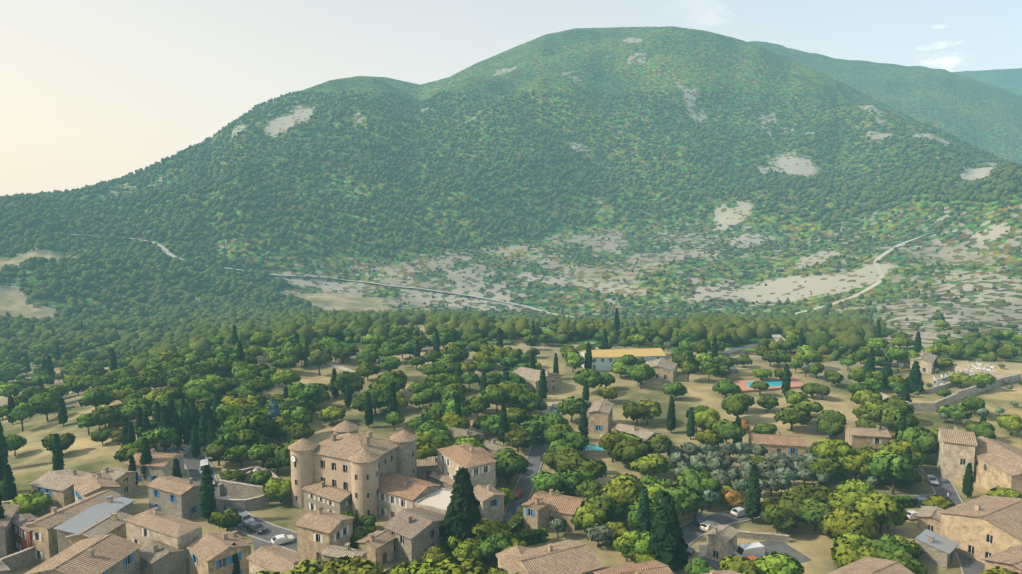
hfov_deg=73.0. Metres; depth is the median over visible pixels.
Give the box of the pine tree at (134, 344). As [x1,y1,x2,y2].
[128,341,141,348]
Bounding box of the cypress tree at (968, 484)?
[962,462,973,497]
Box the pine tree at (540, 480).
[529,470,565,492]
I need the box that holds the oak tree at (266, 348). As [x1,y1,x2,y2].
[261,345,277,351]
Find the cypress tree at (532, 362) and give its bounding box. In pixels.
[530,352,535,368]
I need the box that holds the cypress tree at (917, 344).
[913,331,920,350]
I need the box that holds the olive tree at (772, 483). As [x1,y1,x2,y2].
[765,479,778,495]
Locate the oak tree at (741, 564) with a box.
[709,555,759,573]
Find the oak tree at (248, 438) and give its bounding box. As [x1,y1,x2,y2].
[234,431,267,446]
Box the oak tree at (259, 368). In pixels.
[241,362,271,376]
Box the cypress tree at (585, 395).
[582,379,589,399]
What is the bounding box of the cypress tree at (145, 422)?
[141,410,150,431]
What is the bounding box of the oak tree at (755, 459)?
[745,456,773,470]
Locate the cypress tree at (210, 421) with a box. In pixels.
[207,414,216,443]
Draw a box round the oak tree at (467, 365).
[457,359,473,374]
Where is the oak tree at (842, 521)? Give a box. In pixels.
[818,507,883,544]
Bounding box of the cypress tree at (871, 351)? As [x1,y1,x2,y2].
[869,347,875,367]
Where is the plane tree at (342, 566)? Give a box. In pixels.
[318,557,382,573]
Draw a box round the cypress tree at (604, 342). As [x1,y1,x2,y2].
[601,328,607,348]
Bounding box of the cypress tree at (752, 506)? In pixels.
[744,463,762,522]
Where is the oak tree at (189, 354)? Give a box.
[186,352,198,356]
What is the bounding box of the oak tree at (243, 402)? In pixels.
[231,400,253,405]
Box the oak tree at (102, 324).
[96,321,107,328]
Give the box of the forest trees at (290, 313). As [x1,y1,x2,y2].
[0,89,1021,373]
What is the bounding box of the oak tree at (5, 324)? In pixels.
[0,322,9,326]
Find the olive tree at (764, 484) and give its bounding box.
[758,477,769,490]
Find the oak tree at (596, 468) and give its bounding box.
[578,458,607,480]
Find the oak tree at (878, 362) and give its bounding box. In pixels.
[864,357,882,366]
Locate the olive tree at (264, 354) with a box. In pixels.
[261,352,269,358]
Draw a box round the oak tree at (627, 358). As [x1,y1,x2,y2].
[616,354,638,364]
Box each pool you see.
[579,445,595,451]
[732,377,802,392]
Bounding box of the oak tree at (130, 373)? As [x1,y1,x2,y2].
[121,370,137,377]
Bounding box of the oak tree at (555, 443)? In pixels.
[545,436,570,453]
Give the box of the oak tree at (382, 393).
[356,386,389,413]
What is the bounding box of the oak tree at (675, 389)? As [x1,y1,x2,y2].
[664,382,687,399]
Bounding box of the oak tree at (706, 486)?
[676,465,722,501]
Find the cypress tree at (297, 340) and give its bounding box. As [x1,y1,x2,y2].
[294,332,300,344]
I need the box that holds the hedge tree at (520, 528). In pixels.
[512,517,522,531]
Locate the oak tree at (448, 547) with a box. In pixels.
[442,539,462,555]
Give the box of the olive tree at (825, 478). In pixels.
[813,472,834,481]
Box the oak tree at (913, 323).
[908,322,919,326]
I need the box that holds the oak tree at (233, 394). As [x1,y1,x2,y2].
[223,391,238,398]
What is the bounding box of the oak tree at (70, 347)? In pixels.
[63,344,78,350]
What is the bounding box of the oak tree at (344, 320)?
[338,319,351,323]
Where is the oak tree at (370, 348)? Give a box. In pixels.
[360,344,380,353]
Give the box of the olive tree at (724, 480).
[713,474,734,486]
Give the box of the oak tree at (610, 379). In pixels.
[599,373,615,384]
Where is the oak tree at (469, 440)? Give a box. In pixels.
[454,437,486,449]
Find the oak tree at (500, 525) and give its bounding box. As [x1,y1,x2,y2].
[495,520,504,528]
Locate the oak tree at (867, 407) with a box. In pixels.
[863,400,900,424]
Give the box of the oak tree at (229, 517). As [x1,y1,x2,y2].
[211,507,244,530]
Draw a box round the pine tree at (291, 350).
[280,345,303,367]
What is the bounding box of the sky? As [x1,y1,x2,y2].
[0,0,1021,195]
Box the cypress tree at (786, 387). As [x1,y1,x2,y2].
[782,363,790,397]
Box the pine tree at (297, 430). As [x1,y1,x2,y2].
[286,423,314,438]
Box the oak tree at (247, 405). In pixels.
[244,402,265,408]
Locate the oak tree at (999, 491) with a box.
[983,485,1021,497]
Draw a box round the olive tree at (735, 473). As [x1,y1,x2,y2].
[726,468,743,479]
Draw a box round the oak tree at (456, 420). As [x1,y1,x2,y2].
[439,413,470,429]
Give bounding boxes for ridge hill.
[749,41,1021,162]
[951,68,1021,94]
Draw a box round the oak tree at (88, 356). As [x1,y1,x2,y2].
[75,352,93,360]
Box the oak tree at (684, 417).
[681,408,706,430]
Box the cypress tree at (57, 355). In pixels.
[55,345,60,360]
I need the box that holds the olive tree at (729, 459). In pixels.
[723,455,733,465]
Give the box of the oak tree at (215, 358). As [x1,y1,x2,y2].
[212,356,228,372]
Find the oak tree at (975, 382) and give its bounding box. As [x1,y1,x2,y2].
[961,378,987,388]
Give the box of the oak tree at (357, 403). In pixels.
[349,392,382,413]
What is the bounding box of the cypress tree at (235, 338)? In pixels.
[231,324,238,343]
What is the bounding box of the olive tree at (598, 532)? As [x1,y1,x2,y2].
[582,523,609,546]
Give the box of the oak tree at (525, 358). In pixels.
[517,353,537,363]
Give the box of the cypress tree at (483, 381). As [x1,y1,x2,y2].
[480,371,486,390]
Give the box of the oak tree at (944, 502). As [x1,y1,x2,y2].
[926,495,955,509]
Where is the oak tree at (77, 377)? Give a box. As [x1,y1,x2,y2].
[70,371,92,383]
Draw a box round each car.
[179,446,190,454]
[199,459,208,474]
[240,512,254,526]
[246,521,266,533]
[271,534,294,545]
[513,489,524,498]
[680,541,694,555]
[692,514,705,525]
[699,520,719,532]
[730,507,745,517]
[733,542,764,558]
[746,555,761,565]
[906,510,917,520]
[914,497,926,507]
[924,475,938,484]
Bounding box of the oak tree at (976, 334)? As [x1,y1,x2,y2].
[969,332,980,338]
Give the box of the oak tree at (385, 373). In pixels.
[372,372,396,382]
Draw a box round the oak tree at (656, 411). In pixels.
[641,398,663,424]
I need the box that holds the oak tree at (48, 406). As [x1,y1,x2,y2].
[31,396,58,420]
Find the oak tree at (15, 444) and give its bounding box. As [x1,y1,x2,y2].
[5,434,30,455]
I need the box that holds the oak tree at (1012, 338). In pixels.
[1009,334,1017,341]
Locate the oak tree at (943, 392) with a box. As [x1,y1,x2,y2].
[937,389,951,396]
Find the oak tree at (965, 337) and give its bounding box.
[962,335,972,340]
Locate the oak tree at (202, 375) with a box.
[189,369,218,381]
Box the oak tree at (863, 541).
[836,531,873,549]
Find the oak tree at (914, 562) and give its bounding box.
[880,547,931,573]
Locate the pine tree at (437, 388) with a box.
[432,382,447,390]
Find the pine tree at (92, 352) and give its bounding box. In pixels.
[85,350,98,355]
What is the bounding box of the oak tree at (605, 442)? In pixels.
[593,430,624,461]
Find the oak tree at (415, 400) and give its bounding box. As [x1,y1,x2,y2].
[412,392,428,408]
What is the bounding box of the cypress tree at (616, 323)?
[614,308,619,331]
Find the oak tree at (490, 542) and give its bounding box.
[473,529,508,561]
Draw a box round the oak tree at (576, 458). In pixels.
[556,451,589,469]
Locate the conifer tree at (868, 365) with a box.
[863,355,874,371]
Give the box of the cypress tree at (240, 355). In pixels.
[236,340,244,360]
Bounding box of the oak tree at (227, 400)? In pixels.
[220,397,240,405]
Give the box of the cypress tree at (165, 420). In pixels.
[159,404,171,450]
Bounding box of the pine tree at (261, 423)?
[234,411,274,436]
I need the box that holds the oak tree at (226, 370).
[218,358,236,375]
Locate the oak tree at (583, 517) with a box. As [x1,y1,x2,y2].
[571,500,600,530]
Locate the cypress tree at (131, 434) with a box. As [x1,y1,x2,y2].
[127,420,135,439]
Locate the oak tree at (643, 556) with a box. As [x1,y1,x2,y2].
[632,547,656,563]
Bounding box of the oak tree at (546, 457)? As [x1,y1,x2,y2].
[539,452,555,466]
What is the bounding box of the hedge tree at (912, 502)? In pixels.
[904,495,915,507]
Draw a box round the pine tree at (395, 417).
[383,412,405,430]
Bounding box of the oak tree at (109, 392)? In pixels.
[100,387,114,405]
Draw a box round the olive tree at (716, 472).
[712,469,731,476]
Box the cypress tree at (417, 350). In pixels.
[414,340,420,357]
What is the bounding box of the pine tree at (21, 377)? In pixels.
[14,375,27,380]
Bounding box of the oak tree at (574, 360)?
[561,352,585,372]
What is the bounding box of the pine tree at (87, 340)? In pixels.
[83,338,95,344]
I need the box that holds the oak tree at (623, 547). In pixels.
[609,534,640,561]
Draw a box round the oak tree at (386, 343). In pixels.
[381,340,397,347]
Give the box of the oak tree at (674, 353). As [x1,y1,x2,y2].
[669,346,694,358]
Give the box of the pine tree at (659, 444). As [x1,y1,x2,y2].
[645,435,673,453]
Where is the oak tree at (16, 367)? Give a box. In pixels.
[9,363,29,373]
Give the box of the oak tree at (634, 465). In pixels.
[627,456,647,474]
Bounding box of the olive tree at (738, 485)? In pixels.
[729,479,746,491]
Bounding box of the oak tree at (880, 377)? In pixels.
[870,371,887,384]
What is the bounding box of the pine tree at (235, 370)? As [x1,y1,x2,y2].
[230,364,242,374]
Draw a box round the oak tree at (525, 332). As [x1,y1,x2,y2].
[520,329,535,335]
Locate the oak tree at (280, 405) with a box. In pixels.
[269,401,289,410]
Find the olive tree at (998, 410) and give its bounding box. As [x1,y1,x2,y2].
[993,408,1004,415]
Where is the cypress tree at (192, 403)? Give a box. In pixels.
[190,400,195,420]
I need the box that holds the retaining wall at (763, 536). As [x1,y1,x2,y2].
[738,530,789,542]
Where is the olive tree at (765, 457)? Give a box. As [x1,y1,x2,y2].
[758,454,770,461]
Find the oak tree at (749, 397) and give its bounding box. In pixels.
[736,393,754,404]
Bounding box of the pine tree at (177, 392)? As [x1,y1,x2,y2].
[166,386,184,398]
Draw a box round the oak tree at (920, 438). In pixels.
[894,422,937,456]
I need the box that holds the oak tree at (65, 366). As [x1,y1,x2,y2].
[60,363,76,371]
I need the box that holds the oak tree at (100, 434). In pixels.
[90,427,112,444]
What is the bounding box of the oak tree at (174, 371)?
[166,366,183,379]
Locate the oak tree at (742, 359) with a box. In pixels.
[736,355,752,366]
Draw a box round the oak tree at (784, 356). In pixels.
[772,350,790,366]
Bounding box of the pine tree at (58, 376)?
[55,374,63,378]
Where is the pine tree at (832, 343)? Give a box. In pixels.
[826,339,839,352]
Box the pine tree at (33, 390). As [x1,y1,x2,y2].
[25,385,48,395]
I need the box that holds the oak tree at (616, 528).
[601,518,628,541]
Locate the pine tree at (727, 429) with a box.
[711,420,746,442]
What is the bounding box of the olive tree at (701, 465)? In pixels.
[689,460,706,469]
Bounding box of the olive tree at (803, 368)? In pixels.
[798,365,807,376]
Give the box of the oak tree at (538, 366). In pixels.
[528,361,543,369]
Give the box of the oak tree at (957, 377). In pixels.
[948,370,968,387]
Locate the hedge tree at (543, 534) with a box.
[537,528,547,542]
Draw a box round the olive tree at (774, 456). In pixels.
[770,452,792,463]
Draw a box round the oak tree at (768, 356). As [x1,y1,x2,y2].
[758,348,780,366]
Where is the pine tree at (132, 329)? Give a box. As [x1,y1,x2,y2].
[127,327,139,332]
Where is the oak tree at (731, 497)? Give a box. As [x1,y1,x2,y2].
[719,489,744,509]
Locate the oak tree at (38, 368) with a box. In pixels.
[35,363,55,371]
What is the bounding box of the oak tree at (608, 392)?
[598,385,619,400]
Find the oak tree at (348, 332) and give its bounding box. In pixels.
[341,328,354,337]
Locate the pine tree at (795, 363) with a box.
[788,359,804,372]
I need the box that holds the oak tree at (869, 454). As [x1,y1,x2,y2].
[857,450,880,460]
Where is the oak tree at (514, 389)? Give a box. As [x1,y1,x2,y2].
[499,381,523,407]
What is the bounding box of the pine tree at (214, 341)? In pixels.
[209,337,224,344]
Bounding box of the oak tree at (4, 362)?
[0,360,13,365]
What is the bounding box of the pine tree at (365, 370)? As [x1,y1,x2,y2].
[355,365,373,382]
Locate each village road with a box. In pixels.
[169,445,297,552]
[501,403,559,521]
[679,494,954,545]
[719,338,773,372]
[923,468,984,573]
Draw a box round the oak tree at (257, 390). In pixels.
[247,383,260,393]
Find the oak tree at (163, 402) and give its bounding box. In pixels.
[148,399,180,418]
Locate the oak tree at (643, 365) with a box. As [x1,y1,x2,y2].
[625,363,650,386]
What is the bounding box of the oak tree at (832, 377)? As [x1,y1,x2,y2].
[820,371,844,386]
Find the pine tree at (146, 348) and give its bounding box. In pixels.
[142,346,153,350]
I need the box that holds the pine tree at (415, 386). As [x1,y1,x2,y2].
[407,380,429,393]
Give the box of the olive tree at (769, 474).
[763,470,778,479]
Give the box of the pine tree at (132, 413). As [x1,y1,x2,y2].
[127,402,154,418]
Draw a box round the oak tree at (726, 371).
[718,364,731,379]
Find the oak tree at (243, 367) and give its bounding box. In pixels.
[233,364,254,376]
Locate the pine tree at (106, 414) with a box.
[91,405,122,429]
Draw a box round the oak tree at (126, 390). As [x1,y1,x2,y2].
[112,385,141,400]
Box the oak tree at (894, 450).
[879,446,924,471]
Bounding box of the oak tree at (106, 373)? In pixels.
[101,368,113,375]
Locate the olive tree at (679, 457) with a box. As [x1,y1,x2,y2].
[669,451,687,462]
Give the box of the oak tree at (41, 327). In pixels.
[34,324,51,330]
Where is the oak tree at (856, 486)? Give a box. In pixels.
[832,477,881,497]
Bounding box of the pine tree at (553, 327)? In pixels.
[549,324,559,334]
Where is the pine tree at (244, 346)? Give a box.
[233,343,249,352]
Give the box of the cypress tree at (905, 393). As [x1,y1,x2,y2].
[901,377,909,401]
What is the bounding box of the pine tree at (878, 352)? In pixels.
[864,346,883,357]
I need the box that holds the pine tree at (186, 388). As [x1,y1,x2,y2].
[180,385,189,397]
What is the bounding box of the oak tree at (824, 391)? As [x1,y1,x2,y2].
[816,384,833,399]
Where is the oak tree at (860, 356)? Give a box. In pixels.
[852,351,867,363]
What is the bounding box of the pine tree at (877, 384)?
[861,378,884,390]
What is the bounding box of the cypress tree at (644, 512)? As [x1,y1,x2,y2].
[636,485,651,528]
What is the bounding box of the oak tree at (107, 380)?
[90,375,117,385]
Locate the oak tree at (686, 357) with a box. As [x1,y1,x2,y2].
[675,351,697,363]
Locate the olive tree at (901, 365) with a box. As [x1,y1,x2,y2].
[898,363,907,368]
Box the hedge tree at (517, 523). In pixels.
[510,519,520,532]
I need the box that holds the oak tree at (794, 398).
[788,392,809,404]
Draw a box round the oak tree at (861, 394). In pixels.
[850,386,877,405]
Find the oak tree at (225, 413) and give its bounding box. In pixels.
[211,402,246,425]
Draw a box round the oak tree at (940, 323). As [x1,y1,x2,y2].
[934,320,948,326]
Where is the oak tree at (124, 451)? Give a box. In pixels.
[113,438,151,463]
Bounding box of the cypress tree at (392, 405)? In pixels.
[387,382,397,424]
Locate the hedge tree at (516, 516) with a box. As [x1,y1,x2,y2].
[514,515,522,529]
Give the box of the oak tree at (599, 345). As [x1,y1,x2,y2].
[595,342,612,348]
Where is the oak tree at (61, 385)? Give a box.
[51,384,69,393]
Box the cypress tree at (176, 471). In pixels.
[171,458,182,477]
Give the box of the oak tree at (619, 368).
[610,363,630,377]
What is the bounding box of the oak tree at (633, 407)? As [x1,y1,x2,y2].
[623,398,652,423]
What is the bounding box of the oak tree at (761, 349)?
[755,346,770,354]
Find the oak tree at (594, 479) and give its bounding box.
[572,473,601,488]
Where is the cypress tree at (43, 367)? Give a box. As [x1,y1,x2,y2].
[41,358,46,370]
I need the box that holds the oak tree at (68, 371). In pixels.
[64,364,86,375]
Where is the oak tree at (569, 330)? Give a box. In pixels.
[556,325,578,336]
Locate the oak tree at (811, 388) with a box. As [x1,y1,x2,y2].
[800,382,818,397]
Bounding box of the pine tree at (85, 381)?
[79,375,99,387]
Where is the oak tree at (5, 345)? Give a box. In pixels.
[0,342,9,349]
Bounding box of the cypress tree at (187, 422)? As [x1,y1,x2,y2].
[181,403,192,445]
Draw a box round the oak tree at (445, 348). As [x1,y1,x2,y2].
[440,344,457,353]
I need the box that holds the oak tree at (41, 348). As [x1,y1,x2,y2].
[30,343,47,353]
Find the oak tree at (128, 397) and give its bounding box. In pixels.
[121,392,142,403]
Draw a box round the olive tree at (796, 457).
[788,452,803,463]
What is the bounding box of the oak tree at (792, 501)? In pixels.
[770,492,811,523]
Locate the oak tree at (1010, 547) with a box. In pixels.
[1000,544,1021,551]
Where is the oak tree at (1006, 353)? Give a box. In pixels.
[994,348,1017,360]
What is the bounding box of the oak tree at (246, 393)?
[237,389,259,398]
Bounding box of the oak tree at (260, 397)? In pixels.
[249,395,265,403]
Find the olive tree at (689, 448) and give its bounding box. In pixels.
[679,441,702,461]
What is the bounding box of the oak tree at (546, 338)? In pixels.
[538,334,553,345]
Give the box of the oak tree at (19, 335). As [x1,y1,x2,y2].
[14,333,26,338]
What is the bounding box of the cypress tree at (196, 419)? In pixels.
[192,407,199,436]
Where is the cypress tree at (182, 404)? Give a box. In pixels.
[179,399,185,426]
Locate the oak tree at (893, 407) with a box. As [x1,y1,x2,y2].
[883,405,903,409]
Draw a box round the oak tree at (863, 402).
[859,398,880,406]
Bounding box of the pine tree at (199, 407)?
[196,405,212,417]
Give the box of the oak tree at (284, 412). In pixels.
[281,409,288,417]
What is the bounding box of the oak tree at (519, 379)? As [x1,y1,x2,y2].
[509,372,525,384]
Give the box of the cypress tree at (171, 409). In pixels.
[167,394,175,425]
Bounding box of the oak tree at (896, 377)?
[889,372,904,389]
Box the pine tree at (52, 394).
[33,391,60,400]
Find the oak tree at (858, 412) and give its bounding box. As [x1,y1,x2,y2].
[847,406,871,418]
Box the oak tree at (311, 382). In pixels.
[305,381,323,388]
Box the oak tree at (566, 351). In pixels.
[561,348,579,357]
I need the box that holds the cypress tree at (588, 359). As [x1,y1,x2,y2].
[584,342,592,369]
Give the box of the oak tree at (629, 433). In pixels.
[625,432,640,447]
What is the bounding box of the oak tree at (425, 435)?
[413,430,436,446]
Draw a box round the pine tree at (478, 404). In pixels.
[467,396,490,416]
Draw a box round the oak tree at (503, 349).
[492,343,514,356]
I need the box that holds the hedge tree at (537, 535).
[533,529,541,544]
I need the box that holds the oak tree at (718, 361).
[701,356,723,375]
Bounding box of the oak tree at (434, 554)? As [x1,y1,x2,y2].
[421,548,446,563]
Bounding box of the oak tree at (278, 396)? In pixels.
[268,391,300,402]
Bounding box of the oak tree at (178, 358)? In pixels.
[172,356,186,360]
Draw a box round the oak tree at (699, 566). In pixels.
[684,559,712,573]
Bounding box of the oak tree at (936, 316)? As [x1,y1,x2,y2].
[931,313,945,319]
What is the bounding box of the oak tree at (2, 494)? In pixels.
[0,480,16,501]
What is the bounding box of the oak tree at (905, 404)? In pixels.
[884,398,915,414]
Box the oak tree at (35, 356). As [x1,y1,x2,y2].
[30,354,38,363]
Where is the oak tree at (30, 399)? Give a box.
[28,393,44,402]
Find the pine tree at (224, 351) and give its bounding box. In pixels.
[210,346,235,356]
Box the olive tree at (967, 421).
[963,419,972,424]
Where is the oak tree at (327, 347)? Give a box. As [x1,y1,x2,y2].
[323,341,336,360]
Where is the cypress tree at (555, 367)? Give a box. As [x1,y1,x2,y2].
[553,352,558,373]
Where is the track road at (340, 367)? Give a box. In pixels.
[195,298,354,372]
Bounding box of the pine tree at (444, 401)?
[437,398,453,404]
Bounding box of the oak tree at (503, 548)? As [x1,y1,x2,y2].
[493,540,524,561]
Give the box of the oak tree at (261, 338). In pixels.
[248,332,274,346]
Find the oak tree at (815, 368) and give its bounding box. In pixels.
[807,363,825,377]
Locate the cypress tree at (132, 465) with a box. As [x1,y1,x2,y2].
[128,455,138,485]
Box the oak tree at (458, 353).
[444,346,469,360]
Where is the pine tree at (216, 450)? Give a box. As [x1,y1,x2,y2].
[200,442,229,465]
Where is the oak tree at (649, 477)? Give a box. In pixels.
[637,472,673,485]
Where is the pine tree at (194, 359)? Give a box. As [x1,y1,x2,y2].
[185,354,206,365]
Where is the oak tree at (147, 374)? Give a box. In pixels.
[135,371,158,387]
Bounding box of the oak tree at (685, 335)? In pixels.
[674,332,693,341]
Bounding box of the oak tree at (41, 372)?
[30,370,55,384]
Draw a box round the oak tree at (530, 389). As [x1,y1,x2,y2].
[523,385,535,394]
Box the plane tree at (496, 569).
[480,563,515,573]
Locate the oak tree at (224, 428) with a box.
[215,419,239,434]
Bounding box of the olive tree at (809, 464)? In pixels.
[807,461,813,470]
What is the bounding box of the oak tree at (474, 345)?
[467,339,490,352]
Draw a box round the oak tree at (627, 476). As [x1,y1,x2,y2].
[605,474,636,486]
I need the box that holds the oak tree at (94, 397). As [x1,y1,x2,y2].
[80,389,108,411]
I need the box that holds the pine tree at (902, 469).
[868,452,921,494]
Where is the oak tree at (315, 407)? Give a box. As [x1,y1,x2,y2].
[310,400,319,411]
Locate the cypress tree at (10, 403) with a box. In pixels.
[7,394,15,424]
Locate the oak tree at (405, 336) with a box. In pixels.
[398,333,411,340]
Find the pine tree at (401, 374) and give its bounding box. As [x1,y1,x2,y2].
[391,370,407,378]
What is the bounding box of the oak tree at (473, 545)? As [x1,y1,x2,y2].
[459,540,484,564]
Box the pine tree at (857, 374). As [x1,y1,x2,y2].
[844,367,874,381]
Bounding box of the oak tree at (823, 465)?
[811,456,843,478]
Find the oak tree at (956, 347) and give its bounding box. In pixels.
[942,343,966,357]
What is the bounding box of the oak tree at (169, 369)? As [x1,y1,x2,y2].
[166,366,178,373]
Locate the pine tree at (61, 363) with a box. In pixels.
[55,360,70,367]
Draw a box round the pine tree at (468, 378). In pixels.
[460,372,479,390]
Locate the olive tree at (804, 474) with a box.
[794,468,813,480]
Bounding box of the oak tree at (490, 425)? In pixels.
[477,414,510,440]
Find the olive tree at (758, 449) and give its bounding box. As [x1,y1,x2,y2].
[749,443,770,454]
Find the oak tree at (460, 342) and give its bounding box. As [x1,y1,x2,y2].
[454,339,467,347]
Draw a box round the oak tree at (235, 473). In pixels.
[220,466,246,481]
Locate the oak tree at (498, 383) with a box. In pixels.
[481,379,501,390]
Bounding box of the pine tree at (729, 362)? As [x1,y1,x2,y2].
[713,355,738,367]
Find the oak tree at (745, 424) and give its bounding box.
[741,421,751,428]
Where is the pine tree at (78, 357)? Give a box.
[70,356,87,361]
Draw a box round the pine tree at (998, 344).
[984,340,1003,347]
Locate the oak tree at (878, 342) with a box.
[862,336,887,349]
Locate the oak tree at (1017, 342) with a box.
[1012,339,1021,349]
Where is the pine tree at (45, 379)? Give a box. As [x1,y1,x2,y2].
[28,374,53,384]
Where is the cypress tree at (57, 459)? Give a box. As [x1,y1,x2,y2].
[51,433,64,470]
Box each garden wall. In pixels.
[0,546,35,573]
[1,493,48,503]
[218,471,251,495]
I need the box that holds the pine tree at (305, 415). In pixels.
[285,407,315,423]
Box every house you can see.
[0,504,19,557]
[0,559,10,573]
[11,513,36,551]
[23,489,121,563]
[24,533,142,573]
[28,469,88,510]
[53,495,134,552]
[65,511,131,546]
[71,471,120,501]
[101,467,137,496]
[124,449,185,483]
[124,507,203,573]
[140,540,187,573]
[145,476,202,519]
[185,531,250,573]
[231,530,253,554]
[246,545,318,573]
[294,506,354,562]
[301,481,351,513]
[320,542,369,563]
[356,530,395,566]
[378,472,441,519]
[381,508,445,564]
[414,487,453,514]
[417,456,437,479]
[428,468,454,489]
[436,443,496,488]
[448,427,484,437]
[474,447,498,484]
[474,484,505,520]
[483,438,513,453]
[495,545,535,573]
[506,539,603,573]
[510,366,560,386]
[517,368,560,392]
[521,497,550,530]
[532,489,585,530]
[578,347,666,370]
[587,399,613,433]
[592,560,672,573]
[611,423,661,449]
[645,358,677,381]
[702,569,740,573]
[704,524,739,560]
[747,431,806,455]
[826,556,913,573]
[845,425,891,451]
[910,352,936,373]
[915,506,943,534]
[916,529,959,568]
[936,425,977,480]
[938,495,1021,562]
[973,436,1021,493]
[982,545,1021,573]
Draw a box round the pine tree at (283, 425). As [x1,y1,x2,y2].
[270,416,300,443]
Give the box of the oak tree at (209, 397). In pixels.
[189,394,213,407]
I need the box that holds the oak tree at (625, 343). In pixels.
[617,338,632,347]
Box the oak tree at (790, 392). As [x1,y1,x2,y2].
[786,388,807,397]
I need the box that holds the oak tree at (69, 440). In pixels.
[40,430,79,450]
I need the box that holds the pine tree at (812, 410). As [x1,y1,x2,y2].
[790,403,817,416]
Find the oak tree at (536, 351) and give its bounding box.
[526,348,539,354]
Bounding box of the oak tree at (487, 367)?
[475,362,495,373]
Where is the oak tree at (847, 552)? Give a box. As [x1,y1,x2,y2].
[828,539,882,567]
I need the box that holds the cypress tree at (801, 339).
[798,328,803,346]
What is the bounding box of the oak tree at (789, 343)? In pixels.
[781,338,799,352]
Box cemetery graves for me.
[933,361,996,385]
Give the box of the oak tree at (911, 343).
[903,338,913,347]
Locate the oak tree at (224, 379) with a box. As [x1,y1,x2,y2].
[204,375,227,387]
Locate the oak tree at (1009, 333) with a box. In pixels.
[1001,330,1013,340]
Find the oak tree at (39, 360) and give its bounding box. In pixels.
[36,354,51,364]
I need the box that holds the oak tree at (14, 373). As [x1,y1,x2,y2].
[11,371,21,381]
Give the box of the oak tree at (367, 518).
[358,512,377,525]
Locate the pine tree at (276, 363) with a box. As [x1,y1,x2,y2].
[271,359,286,369]
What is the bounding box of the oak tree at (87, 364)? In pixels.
[83,361,91,367]
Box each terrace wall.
[216,494,268,510]
[219,480,276,500]
[244,466,276,478]
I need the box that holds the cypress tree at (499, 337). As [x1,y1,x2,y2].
[496,328,502,345]
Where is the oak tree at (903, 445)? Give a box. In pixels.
[880,439,920,466]
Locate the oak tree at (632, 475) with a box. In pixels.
[614,470,637,480]
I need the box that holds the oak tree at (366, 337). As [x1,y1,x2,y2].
[363,332,372,342]
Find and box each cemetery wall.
[877,355,1021,378]
[879,392,936,411]
[929,373,976,393]
[932,371,964,384]
[934,373,1021,408]
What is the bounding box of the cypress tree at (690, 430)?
[686,406,695,439]
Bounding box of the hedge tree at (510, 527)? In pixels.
[505,523,515,533]
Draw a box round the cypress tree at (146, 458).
[139,437,152,478]
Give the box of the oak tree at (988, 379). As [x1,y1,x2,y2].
[973,372,996,385]
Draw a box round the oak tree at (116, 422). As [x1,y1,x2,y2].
[106,417,128,429]
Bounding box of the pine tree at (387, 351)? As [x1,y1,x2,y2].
[377,347,395,356]
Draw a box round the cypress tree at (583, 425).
[578,404,587,434]
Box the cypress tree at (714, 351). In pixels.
[711,336,717,356]
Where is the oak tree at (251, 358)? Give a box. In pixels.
[244,353,258,363]
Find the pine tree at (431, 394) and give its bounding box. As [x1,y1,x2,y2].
[415,388,443,403]
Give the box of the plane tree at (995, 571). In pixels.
[976,568,1021,573]
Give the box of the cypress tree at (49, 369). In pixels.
[46,355,54,383]
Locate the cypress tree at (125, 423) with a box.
[121,415,128,443]
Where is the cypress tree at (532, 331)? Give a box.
[530,320,534,335]
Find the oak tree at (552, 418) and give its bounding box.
[539,412,572,430]
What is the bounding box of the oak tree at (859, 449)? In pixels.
[851,445,874,455]
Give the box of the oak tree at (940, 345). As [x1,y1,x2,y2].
[932,342,945,349]
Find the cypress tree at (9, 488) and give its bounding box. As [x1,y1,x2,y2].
[2,463,17,500]
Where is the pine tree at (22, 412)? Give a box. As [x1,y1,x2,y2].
[7,403,39,430]
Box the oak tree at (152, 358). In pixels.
[146,354,162,363]
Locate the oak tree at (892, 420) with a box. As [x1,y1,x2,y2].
[880,408,919,436]
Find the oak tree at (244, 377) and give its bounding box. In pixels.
[238,374,252,381]
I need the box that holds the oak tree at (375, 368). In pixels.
[357,363,379,379]
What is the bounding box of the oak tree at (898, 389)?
[895,386,909,393]
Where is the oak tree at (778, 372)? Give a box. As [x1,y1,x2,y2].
[774,367,792,379]
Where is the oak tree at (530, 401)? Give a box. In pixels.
[513,393,541,411]
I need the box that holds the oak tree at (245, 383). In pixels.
[236,380,250,387]
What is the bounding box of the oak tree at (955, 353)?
[949,350,961,359]
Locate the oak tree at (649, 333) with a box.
[639,327,659,341]
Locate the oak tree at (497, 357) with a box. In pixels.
[488,352,503,364]
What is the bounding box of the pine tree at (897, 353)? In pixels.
[885,347,908,367]
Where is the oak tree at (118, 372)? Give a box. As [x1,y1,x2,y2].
[113,365,130,378]
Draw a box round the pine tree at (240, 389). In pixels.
[234,386,253,393]
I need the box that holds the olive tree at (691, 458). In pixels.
[688,455,702,461]
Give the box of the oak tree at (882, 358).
[880,355,894,363]
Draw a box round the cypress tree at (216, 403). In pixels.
[213,391,220,427]
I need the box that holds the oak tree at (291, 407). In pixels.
[280,405,298,411]
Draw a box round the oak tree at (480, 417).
[472,412,490,433]
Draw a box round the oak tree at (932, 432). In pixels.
[923,426,938,443]
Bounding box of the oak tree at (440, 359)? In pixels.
[435,356,456,364]
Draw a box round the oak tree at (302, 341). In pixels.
[300,339,310,346]
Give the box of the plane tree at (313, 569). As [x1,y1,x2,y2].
[269,560,332,573]
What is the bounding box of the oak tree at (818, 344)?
[811,341,827,348]
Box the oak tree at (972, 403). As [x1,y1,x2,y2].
[959,396,989,414]
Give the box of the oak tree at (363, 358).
[354,352,376,365]
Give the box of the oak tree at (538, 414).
[530,411,543,419]

